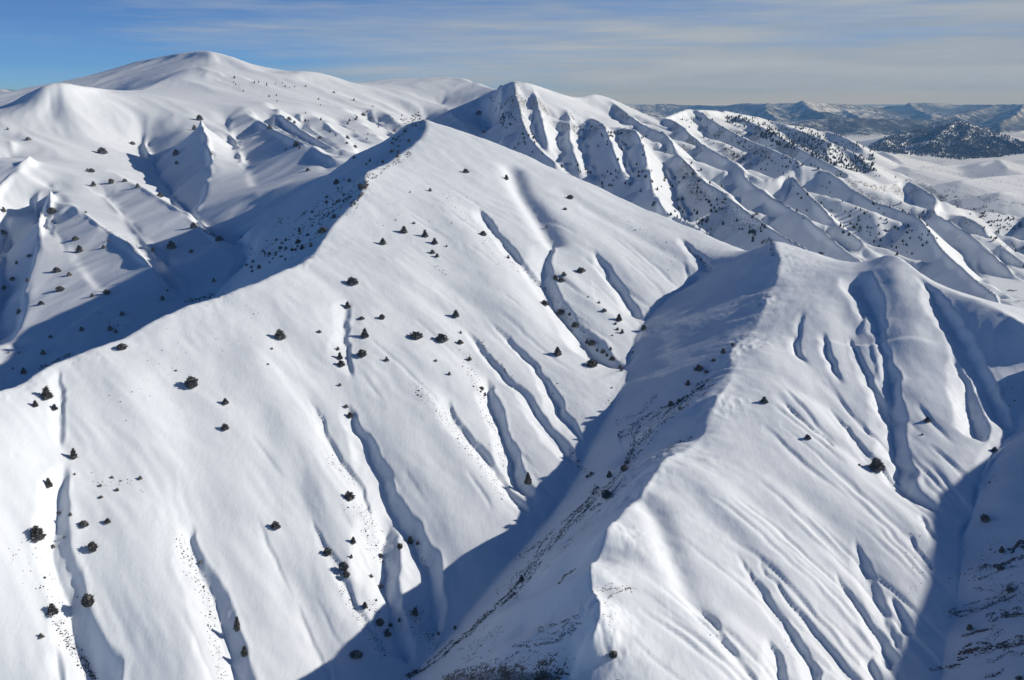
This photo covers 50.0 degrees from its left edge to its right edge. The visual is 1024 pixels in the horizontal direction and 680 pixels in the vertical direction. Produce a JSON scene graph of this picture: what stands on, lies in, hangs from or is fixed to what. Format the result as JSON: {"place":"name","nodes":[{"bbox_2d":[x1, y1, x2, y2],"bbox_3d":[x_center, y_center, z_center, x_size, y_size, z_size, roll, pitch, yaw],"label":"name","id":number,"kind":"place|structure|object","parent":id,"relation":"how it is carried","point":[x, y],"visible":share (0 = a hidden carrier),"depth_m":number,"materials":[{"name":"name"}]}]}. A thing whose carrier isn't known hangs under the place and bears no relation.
{"place":"outdoors","nodes":[
{"label":"outdoors","id":0,"kind":"place"},
{"bbox_2d":[0,51,1023,679],"bbox_3d":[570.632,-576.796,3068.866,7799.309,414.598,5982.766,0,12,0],"label":"snowy mountain slopes","id":1,"kind":"structure","parent":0,"point":[762,535],"depth_m":618.63,"materials":[{"name":"white snow"}]},
{"bbox_2d":[20,367,26,373],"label":"juniper tree","id":2,"kind":"object","parent":1,"relation":"on","point":[23,371],"visible":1,"depth_m":785.71,"materials":[{"name":"green plant"}]},
{"bbox_2d":[30,525,45,541],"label":"juniper tree","id":3,"kind":"object","parent":1,"relation":"on","point":[36,534],"visible":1,"depth_m":455.83,"materials":[{"name":"green plant"}]},
{"bbox_2d":[40,385,52,399],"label":"juniper tree","id":4,"kind":"object","parent":1,"relation":"on","point":[46,394],"visible":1,"depth_m":519.43,"materials":[{"name":"green plant"}]},
{"bbox_2d":[45,478,52,487],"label":"juniper tree","id":5,"kind":"object","parent":1,"relation":"on","point":[49,483],"visible":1,"depth_m":480.21,"materials":[{"name":"green plant"}]},
{"bbox_2d":[46,207,56,213],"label":"juniper tree","id":6,"kind":"object","parent":1,"relation":"on","point":[51,210],"visible":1,"depth_m":1165.84,"materials":[{"name":"green plant"}]},
{"bbox_2d":[45,603,58,615],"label":"juniper tree","id":7,"kind":"object","parent":1,"relation":"on","point":[53,609],"visible":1,"depth_m":440.52,"materials":[{"name":"green plant"}]},
{"bbox_2d":[52,267,60,272],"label":"juniper tree","id":8,"kind":"object","parent":1,"relation":"on","point":[56,269],"visible":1,"depth_m":979.41,"materials":[{"name":"green plant"}]},
{"bbox_2d":[55,286,65,291],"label":"juniper tree","id":9,"kind":"object","parent":1,"relation":"on","point":[59,288],"visible":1,"depth_m":931.97,"materials":[{"name":"green plant"}]},
{"bbox_2d":[69,448,77,458],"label":"juniper tree","id":10,"kind":"object","parent":1,"relation":"on","point":[73,454],"visible":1,"depth_m":498.75,"materials":[{"name":"green plant"}]},
{"bbox_2d":[75,245,82,252],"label":"juniper tree","id":11,"kind":"object","parent":1,"relation":"on","point":[79,249],"visible":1,"depth_m":1032.51,"materials":[{"name":"green plant"}]},
{"bbox_2d":[79,520,88,526],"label":"juniper bush","id":12,"kind":"object","parent":1,"relation":"on","point":[82,523],"visible":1,"depth_m":471.55,"materials":[{"name":"green plant"}]},
{"bbox_2d":[81,593,94,606],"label":"juniper tree","id":13,"kind":"object","parent":1,"relation":"on","point":[87,600],"visible":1,"depth_m":447.91,"materials":[{"name":"green plant"}]},
{"bbox_2d":[87,541,98,551],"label":"juniper tree","id":14,"kind":"object","parent":1,"relation":"on","point":[92,546],"visible":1,"depth_m":464.27,"materials":[{"name":"green plant"}]},
{"bbox_2d":[96,147,107,153],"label":"juniper tree","id":15,"kind":"object","parent":1,"relation":"on","point":[101,150],"visible":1,"depth_m":1522.91,"materials":[{"name":"green plant"}]},
{"bbox_2d":[103,289,109,294],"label":"juniper tree","id":16,"kind":"object","parent":1,"relation":"on","point":[105,291],"visible":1,"depth_m":915.19,"materials":[{"name":"green plant"}]},
{"bbox_2d":[116,343,128,349],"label":"juniper tree","id":17,"kind":"object","parent":1,"relation":"on","point":[121,346],"visible":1,"depth_m":575.82,"materials":[{"name":"green plant"}]},
{"bbox_2d":[167,241,176,248],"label":"juniper tree","id":18,"kind":"object","parent":1,"relation":"on","point":[171,244],"visible":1,"depth_m":1044.94,"materials":[{"name":"green plant"}]},
{"bbox_2d":[172,149,178,155],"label":"juniper tree","id":19,"kind":"object","parent":1,"relation":"on","point":[175,152],"visible":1,"depth_m":1526.52,"materials":[{"name":"green plant"}]},
{"bbox_2d":[183,376,197,387],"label":"juniper tree","id":20,"kind":"object","parent":1,"relation":"on","point":[191,382],"visible":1,"depth_m":567.43,"materials":[{"name":"green plant"}]},
{"bbox_2d":[190,222,196,227],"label":"juniper tree","id":21,"kind":"object","parent":1,"relation":"on","point":[193,225],"visible":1,"depth_m":1106.15,"materials":[{"name":"green plant"}]},
{"bbox_2d":[215,236,223,241],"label":"juniper tree","id":22,"kind":"object","parent":1,"relation":"on","point":[218,238],"visible":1,"depth_m":1039.71,"materials":[{"name":"green plant"}]},
{"bbox_2d":[221,423,229,429],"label":"juniper tree","id":23,"kind":"object","parent":1,"relation":"on","point":[224,426],"visible":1,"depth_m":550.28,"materials":[{"name":"green plant"}]},
{"bbox_2d":[221,398,229,404],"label":"juniper tree","id":24,"kind":"object","parent":1,"relation":"on","point":[224,401],"visible":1,"depth_m":566.03,"materials":[{"name":"green plant"}]},
{"bbox_2d":[233,617,239,631],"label":"juniper tree","id":25,"kind":"object","parent":1,"relation":"on","point":[236,626],"visible":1,"depth_m":463.85,"materials":[{"name":"green plant"}]},
{"bbox_2d":[240,646,247,656],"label":"juniper tree","id":26,"kind":"object","parent":1,"relation":"on","point":[243,652],"visible":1,"depth_m":456.32,"materials":[{"name":"green plant"}]},
{"bbox_2d":[271,521,280,528],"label":"juniper tree","id":27,"kind":"object","parent":1,"relation":"on","point":[275,525],"visible":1,"depth_m":512.50,"materials":[{"name":"green plant"}]},
{"bbox_2d":[274,329,285,339],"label":"juniper tree","id":28,"kind":"object","parent":1,"relation":"on","point":[279,334],"visible":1,"depth_m":631.44,"materials":[{"name":"green plant"}]},
{"bbox_2d":[317,227,326,233],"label":"juniper tree","id":29,"kind":"object","parent":1,"relation":"on","point":[322,230],"visible":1,"depth_m":780.71,"materials":[{"name":"green plant"}]},
{"bbox_2d":[322,547,331,555],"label":"juniper tree","id":30,"kind":"object","parent":1,"relation":"on","point":[326,551],"visible":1,"depth_m":512.27,"materials":[{"name":"green plant"}]},
{"bbox_2d":[337,360,345,366],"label":"juniper tree","id":31,"kind":"object","parent":1,"relation":"on","point":[340,363],"visible":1,"depth_m":628.66,"materials":[{"name":"green plant"}]},
{"bbox_2d":[338,561,348,570],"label":"juniper tree","id":32,"kind":"object","parent":1,"relation":"on","point":[343,566],"visible":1,"depth_m":506.85,"materials":[{"name":"green plant"}]},
{"bbox_2d":[342,570,349,577],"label":"juniper tree","id":33,"kind":"object","parent":1,"relation":"on","point":[345,574],"visible":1,"depth_m":505.18,"materials":[{"name":"green plant"}]},
{"bbox_2d":[344,301,350,308],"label":"juniper tree","id":34,"kind":"object","parent":1,"relation":"on","point":[347,305],"visible":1,"depth_m":687.75,"materials":[{"name":"green plant"}]},
{"bbox_2d":[345,491,354,500],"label":"juniper tree","id":35,"kind":"object","parent":1,"relation":"on","point":[350,496],"visible":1,"depth_m":541.18,"materials":[{"name":"green plant"}]},
{"bbox_2d":[347,277,358,284],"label":"juniper tree","id":36,"kind":"object","parent":1,"relation":"on","point":[352,281],"visible":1,"depth_m":711.27,"materials":[{"name":"green plant"}]},
{"bbox_2d":[350,537,355,543],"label":"juniper tree","id":37,"kind":"object","parent":1,"relation":"on","point":[353,541],"visible":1,"depth_m":521.43,"materials":[{"name":"green plant"}]},
{"bbox_2d":[350,650,362,658],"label":"juniper bush","id":38,"kind":"object","parent":1,"relation":"on","point":[356,654],"visible":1,"depth_m":473.69,"materials":[{"name":"green plant"}]},
{"bbox_2d":[357,349,366,356],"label":"juniper tree","id":39,"kind":"object","parent":1,"relation":"on","point":[361,353],"visible":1,"depth_m":639.93,"materials":[{"name":"green plant"}]},
{"bbox_2d":[358,184,365,189],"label":"juniper tree","id":40,"kind":"object","parent":1,"relation":"on","point":[361,186],"visible":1,"depth_m":857.21,"materials":[{"name":"green plant"}]},
{"bbox_2d":[360,327,369,337],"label":"juniper tree","id":41,"kind":"object","parent":1,"relation":"on","point":[364,334],"visible":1,"depth_m":659.08,"materials":[{"name":"green plant"}]},
{"bbox_2d":[376,618,384,625],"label":"juniper tree","id":42,"kind":"object","parent":1,"relation":"on","point":[380,622],"visible":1,"depth_m":493.15,"materials":[{"name":"green plant"}]},
{"bbox_2d":[379,238,386,244],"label":"juniper tree","id":43,"kind":"object","parent":1,"relation":"on","point":[382,241],"visible":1,"depth_m":779.02,"materials":[{"name":"green plant"}]},
{"bbox_2d":[384,628,391,636],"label":"juniper tree","id":44,"kind":"object","parent":1,"relation":"on","point":[387,633],"visible":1,"depth_m":492.19,"materials":[{"name":"green plant"}]},
{"bbox_2d":[397,543,402,548],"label":"juniper tree","id":45,"kind":"object","parent":1,"relation":"on","point":[399,545],"visible":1,"depth_m":531.87,"materials":[{"name":"green plant"}]},
{"bbox_2d":[400,226,407,233],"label":"juniper tree","id":46,"kind":"object","parent":1,"relation":"on","point":[404,230],"visible":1,"depth_m":805.52,"materials":[{"name":"green plant"}]},
{"bbox_2d":[408,536,412,543],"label":"juniper tree","id":47,"kind":"object","parent":1,"relation":"on","point":[410,540],"visible":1,"depth_m":540.33,"materials":[{"name":"green plant"}]},
{"bbox_2d":[412,607,418,616],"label":"juniper tree","id":48,"kind":"object","parent":1,"relation":"on","point":[415,612],"visible":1,"depth_m":502.42,"materials":[{"name":"green plant"}]},
{"bbox_2d":[410,331,422,339],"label":"juniper tree","id":49,"kind":"object","parent":1,"relation":"on","point":[416,335],"visible":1,"depth_m":675.15,"materials":[{"name":"green plant"}]},
{"bbox_2d":[421,229,428,236],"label":"juniper tree","id":50,"kind":"object","parent":1,"relation":"on","point":[424,234],"visible":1,"depth_m":809.00,"materials":[{"name":"green plant"}]},
{"bbox_2d":[435,333,448,341],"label":"juniper tree","id":51,"kind":"object","parent":1,"relation":"on","point":[441,337],"visible":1,"depth_m":683.66,"materials":[{"name":"green plant"}]},
{"bbox_2d":[453,310,459,317],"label":"juniper tree","id":52,"kind":"object","parent":1,"relation":"on","point":[455,314],"visible":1,"depth_m":717.65,"materials":[{"name":"green plant"}]},
{"bbox_2d":[441,669,559,679],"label":"dry scrub","id":53,"kind":"object","parent":1,"relation":"on","point":[494,675],"visible":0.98,"depth_m":411.75,"materials":[{"name":"brown plant"}]},
{"bbox_2d":[13,193,1015,679],"bbox_3d":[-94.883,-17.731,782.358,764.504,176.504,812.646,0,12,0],"label":"scattered stones","id":54,"kind":"object","parent":1,"relation":"on","point":[85,665],"visible":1,"depth_m":493.57,"materials":[{"name":"grey stone"}]},
{"bbox_2d":[524,472,531,484],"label":"juniper tree","id":55,"kind":"object","parent":1,"relation":"on","point":[528,480],"visible":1,"depth_m":586.09,"materials":[{"name":"green plant"}]},
{"bbox_2d":[39,112,1023,678],"bbox_3d":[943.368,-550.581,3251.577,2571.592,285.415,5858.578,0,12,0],"label":"broken rock bands","id":56,"kind":"object","parent":1,"relation":"on","point":[999,646],"visible":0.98,"depth_m":490.35,"materials":[{"name":"stone"}]},
{"bbox_2d":[533,670,552,679],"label":"juniper tree","id":57,"kind":"object","parent":1,"relation":"on","point":[544,675],"visible":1,"depth_m":391.67,"materials":[{"name":"green plant"}]},
{"bbox_2d":[542,300,548,305],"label":"juniper tree","id":58,"kind":"object","parent":1,"relation":"on","point":[545,303],"visible":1,"depth_m":770.95,"materials":[{"name":"green plant"}]},
{"bbox_2d":[553,347,562,355],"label":"juniper tree","id":59,"kind":"object","parent":1,"relation":"on","point":[557,352],"visible":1,"depth_m":708.02,"materials":[{"name":"green plant"}]},
{"bbox_2d":[556,309,563,314],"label":"juniper tree","id":60,"kind":"object","parent":1,"relation":"on","point":[560,312],"visible":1,"depth_m":777.89,"materials":[{"name":"green plant"}]},
{"bbox_2d":[571,322,578,327],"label":"juniper tree","id":61,"kind":"object","parent":1,"relation":"on","point":[575,324],"visible":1,"depth_m":760.98,"materials":[{"name":"green plant"}]},
{"bbox_2d":[576,267,584,272],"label":"juniper tree","id":62,"kind":"object","parent":1,"relation":"on","point":[580,269],"visible":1,"depth_m":828.54,"materials":[{"name":"green plant"}]},
{"bbox_2d":[588,340,595,345],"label":"juniper tree","id":63,"kind":"object","parent":1,"relation":"on","point":[592,343],"visible":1,"depth_m":746.02,"materials":[{"name":"green plant"}]},
{"bbox_2d":[586,359,598,366],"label":"juniper tree","id":64,"kind":"object","parent":1,"relation":"on","point":[592,363],"visible":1,"depth_m":707.32,"materials":[{"name":"green plant"}]},
{"bbox_2d":[601,490,611,498],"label":"juniper tree","id":65,"kind":"object","parent":1,"relation":"on","point":[605,494],"visible":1,"depth_m":524.88,"materials":[{"name":"green plant"}]},
{"bbox_2d":[609,650,617,658],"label":"juniper tree","id":66,"kind":"object","parent":1,"relation":"on","point":[613,654],"visible":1,"depth_m":387.41,"materials":[{"name":"green plant"}]},
{"bbox_2d":[616,313,622,320],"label":"juniper tree","id":67,"kind":"object","parent":1,"relation":"on","point":[619,318],"visible":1,"depth_m":772.56,"materials":[{"name":"green plant"}]},
{"bbox_2d":[620,465,628,471],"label":"juniper tree","id":68,"kind":"object","parent":1,"relation":"on","point":[623,468],"visible":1,"depth_m":560.19,"materials":[{"name":"green plant"}]},
{"bbox_2d":[233,76,1023,266],"bbox_3d":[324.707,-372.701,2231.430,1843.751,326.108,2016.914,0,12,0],"label":"dotted junipers","id":69,"kind":"object","parent":1,"relation":"on","point":[752,231],"visible":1,"depth_m":1768.29,"materials":[{"name":"green plant"}]},
{"bbox_2d":[667,400,673,406],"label":"juniper tree","id":70,"kind":"object","parent":1,"relation":"on","point":[670,403],"visible":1,"depth_m":622.36,"materials":[{"name":"green plant"}]},
{"bbox_2d":[693,364,702,371],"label":"juniper tree","id":71,"kind":"object","parent":1,"relation":"on","point":[697,367],"visible":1,"depth_m":654.28,"materials":[{"name":"green plant"}]},
{"bbox_2d":[760,397,768,403],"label":"juniper tree","id":72,"kind":"object","parent":1,"relation":"on","point":[763,400],"visible":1,"depth_m":596.72,"materials":[{"name":"green plant"}]},
{"bbox_2d":[725,114,876,172],"bbox_3d":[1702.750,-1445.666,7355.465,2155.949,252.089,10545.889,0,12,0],"label":"ridge wood","id":73,"kind":"object","parent":1,"relation":"on","point":[816,152],"visible":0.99,"depth_m":3281.40,"materials":[{"name":"green plant"}]},
{"bbox_2d":[869,457,885,471],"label":"juniper tree","id":74,"kind":"object","parent":1,"relation":"on","point":[876,465],"visible":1,"depth_m":558.37,"materials":[{"name":"green plant"}]},
{"bbox_2d":[922,417,931,421],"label":"juniper tree","id":75,"kind":"object","parent":1,"relation":"on","point":[927,419],"visible":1,"depth_m":599.60,"materials":[{"name":"green plant"}]},
{"bbox_2d":[958,647,980,654],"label":"rock ledge","id":76,"kind":"object","parent":1,"relation":"on","point":[969,650],"visible":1,"depth_m":439.83,"materials":[{"name":"grey stone"}]},
{"bbox_2d":[966,624,972,630],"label":"juniper tree","id":77,"kind":"object","parent":1,"relation":"on","point":[969,627],"visible":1,"depth_m":450.25,"materials":[{"name":"green plant"}]},
{"bbox_2d":[971,628,991,632],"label":"rock ledge","id":78,"kind":"object","parent":1,"relation":"on","point":[983,630],"visible":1,"depth_m":446.39,"materials":[{"name":"stone"}]},
{"bbox_2d":[980,514,990,522],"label":"juniper tree","id":79,"kind":"object","parent":1,"relation":"on","point":[984,518],"visible":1,"depth_m":517.42,"materials":[{"name":"green plant"}]},
{"bbox_2d":[996,564,1004,569],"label":"juniper tree","id":80,"kind":"object","parent":1,"relation":"on","point":[1000,567],"visible":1,"depth_m":476.83,"materials":[{"name":"green plant"}]},
{"bbox_2d":[998,546,1005,552],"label":"juniper tree","id":81,"kind":"object","parent":1,"relation":"on","point":[1001,550],"visible":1,"depth_m":489.52,"materials":[{"name":"green plant"}]},
{"bbox_2d":[1006,587,1013,592],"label":"juniper tree","id":82,"kind":"object","parent":1,"relation":"on","point":[1010,589],"visible":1,"depth_m":465.41,"materials":[{"name":"green plant"}]},
{"bbox_2d":[1014,675,1022,679],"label":"juniper bush","id":83,"kind":"object","parent":1,"relation":"on","point":[1019,677],"visible":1,"depth_m":413.70,"materials":[{"name":"green plant"}]},
{"bbox_2d":[0,0,1023,104],"label":"sky","id":84,"kind":"structure","parent":0,"point":[622,51],"materials":[{"name":"blue"}]},
{"bbox_2d":[5,89,1023,158],"bbox_3d":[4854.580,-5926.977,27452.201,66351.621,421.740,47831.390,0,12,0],"label":"hills","id":85,"kind":"structure","parent":0,"point":[866,125],"depth_m":11795.61,"materials":[{"name":"white snow"}]},
{"bbox_2d":[868,117,1023,159],"bbox_3d":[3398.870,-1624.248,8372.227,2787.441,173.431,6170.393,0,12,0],"label":"hill wood","id":86,"kind":"object","parent":85,"relation":"on","point":[978,140],"visible":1,"depth_m":6231.98,"materials":[{"name":"green plant"}]}
]}

